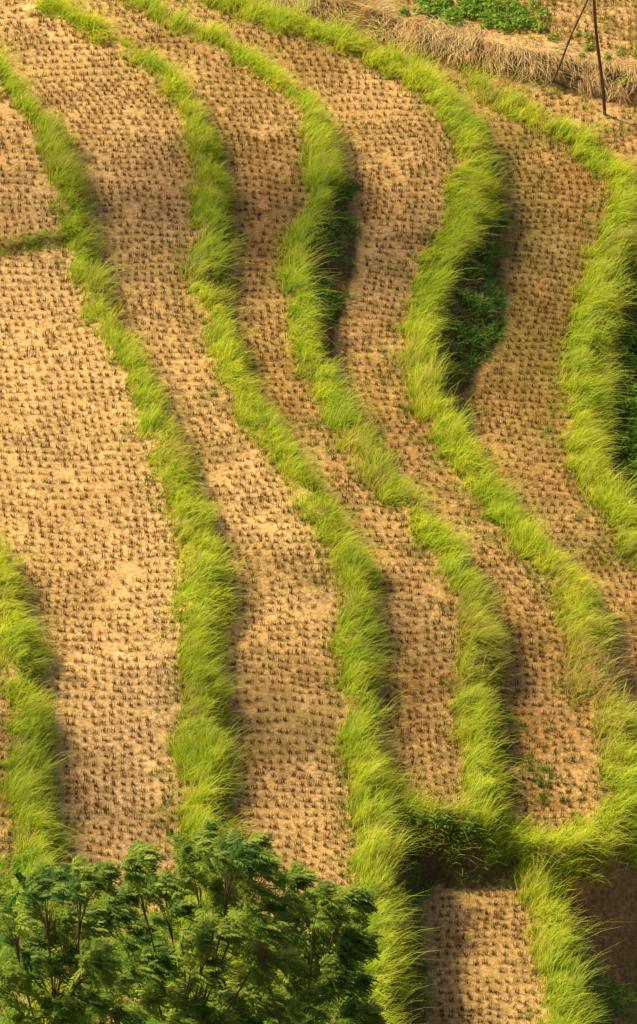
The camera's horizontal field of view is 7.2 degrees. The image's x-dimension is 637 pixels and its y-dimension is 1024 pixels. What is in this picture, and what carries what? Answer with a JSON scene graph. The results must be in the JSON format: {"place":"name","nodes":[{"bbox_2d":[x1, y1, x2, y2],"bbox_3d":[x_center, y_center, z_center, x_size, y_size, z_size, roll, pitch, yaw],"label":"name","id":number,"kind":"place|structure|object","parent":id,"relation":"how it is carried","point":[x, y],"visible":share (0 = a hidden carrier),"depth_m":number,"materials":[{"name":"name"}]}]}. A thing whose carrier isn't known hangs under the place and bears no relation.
{"place":"outdoors","nodes":[
{"label":"outdoors","id":0,"kind":"place"},
{"bbox_2d":[0,0,636,1023],"bbox_3d":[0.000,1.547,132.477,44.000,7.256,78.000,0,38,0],"label":"terraced ground","id":1,"kind":"structure","parent":0,"point":[610,902],"depth_m":133.39,"materials":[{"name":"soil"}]},
{"bbox_2d":[0,852,155,1023],"bbox_3d":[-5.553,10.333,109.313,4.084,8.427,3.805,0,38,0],"label":"feathery tree","id":2,"kind":"object","parent":1,"relation":"on","point":[95,966],"visible":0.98,"depth_m":108.31,"materials":[{"name":"green plant"}]},
{"bbox_2d":[115,818,319,1023],"bbox_3d":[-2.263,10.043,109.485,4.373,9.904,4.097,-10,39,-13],"label":"feathery tree","id":3,"kind":"object","parent":1,"relation":"on","point":[230,855],"visible":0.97,"depth_m":107.87,"materials":[{"name":"green plant"}]},
{"bbox_2d":[215,878,391,1023],"bbox_3d":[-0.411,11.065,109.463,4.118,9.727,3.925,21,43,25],"label":"feathery tree","id":4,"kind":"object","parent":1,"relation":"on","point":[288,941],"visible":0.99,"depth_m":107.70,"materials":[{"name":"green plant"}]},
{"bbox_2d":[0,0,636,1023],"bbox_3d":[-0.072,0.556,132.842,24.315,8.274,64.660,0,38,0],"label":"rim grass","id":5,"kind":"structure","parent":1,"relation":"on","point":[376,852],"depth_m":132.12,"materials":[{"name":"green plant"}]},
{"bbox_2d":[0,0,636,1023],"bbox_3d":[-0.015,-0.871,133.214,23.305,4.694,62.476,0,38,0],"label":"rice stubble","id":6,"kind":"object","parent":1,"relation":"on","point":[272,492],"visible":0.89,"depth_m":134.55,"materials":[{"name":"brown plant"}]},
{"bbox_2d":[0,1,636,1018],"bbox_3d":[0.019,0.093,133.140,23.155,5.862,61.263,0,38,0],"label":"rice regrowth","id":7,"kind":"object","parent":1,"relation":"on","point":[540,767],"visible":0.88,"depth_m":126.62,"materials":[{"name":"green plant"}]},
{"bbox_2d":[319,180,360,305],"bbox_3d":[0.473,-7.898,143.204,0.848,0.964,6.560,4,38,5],"label":"bank shrub","id":8,"kind":"object","parent":1,"relation":"on","point":[330,297],"visible":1,"depth_m":142.59,"materials":[{"name":"green plant"}]},
{"bbox_2d":[391,807,483,852],"bbox_3d":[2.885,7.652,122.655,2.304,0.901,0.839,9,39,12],"label":"shrub row","id":9,"kind":"object","parent":1,"relation":"on","point":[441,820],"visible":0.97,"depth_m":122.50,"materials":[{"name":"green plant"}]},
{"bbox_2d":[252,0,636,107],"bbox_3d":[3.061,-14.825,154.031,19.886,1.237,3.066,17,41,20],"label":"straw bank","id":10,"kind":"structure","parent":1,"relation":"on","point":[442,32],"depth_m":152.93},
{"bbox_2d":[441,238,506,370],"bbox_3d":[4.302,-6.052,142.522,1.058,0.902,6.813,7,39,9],"label":"bank shrub","id":11,"kind":"object","parent":1,"relation":"on","point":[465,295],"visible":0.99,"depth_m":141.99,"materials":[{"name":"green plant"}]},
{"bbox_2d":[397,0,552,33],"bbox_3d":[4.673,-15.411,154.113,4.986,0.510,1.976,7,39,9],"label":"shrub row","id":12,"kind":"object","parent":1,"relation":"on","point":[511,8],"visible":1,"depth_m":153.95,"materials":[{"name":"green plant"}]},
{"bbox_2d":[372,0,636,494],"bbox_3d":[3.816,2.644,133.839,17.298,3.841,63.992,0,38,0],"label":"weeds","id":13,"kind":"object","parent":1,"relation":"on","point":[576,38],"visible":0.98,"depth_m":153.29,"materials":[{"name":"green plant"}]},
{"bbox_2d":[551,0,588,82],"bbox_3d":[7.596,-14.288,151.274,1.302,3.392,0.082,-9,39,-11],"label":"wooden pole","id":14,"kind":"object","parent":1,"relation":"on","point":[563,55],"visible":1,"depth_m":151.38,"materials":[{"name":"brown wood"}]},
{"bbox_2d":[547,32,636,84],"bbox_3d":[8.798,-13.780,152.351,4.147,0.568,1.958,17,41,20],"label":"shrub row","id":15,"kind":"object","parent":1,"relation":"on","point":[588,47],"visible":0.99,"depth_m":152.43,"materials":[{"name":"green plant"}]},
{"bbox_2d":[593,0,606,114],"bbox_3d":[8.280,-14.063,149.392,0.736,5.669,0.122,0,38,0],"label":"wooden pole","id":16,"kind":"object","parent":1,"relation":"on","point":[599,59],"visible":1,"depth_m":149.83,"materials":[{"name":"brown wood"}]},
{"bbox_2d":[593,278,636,508],"bbox_3d":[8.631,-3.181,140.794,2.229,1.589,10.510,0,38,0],"label":"bank shrub","id":17,"kind":"object","parent":1,"relation":"on","point":[630,449],"visible":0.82,"depth_m":141.06,"materials":[{"name":"green plant"}]}
]}

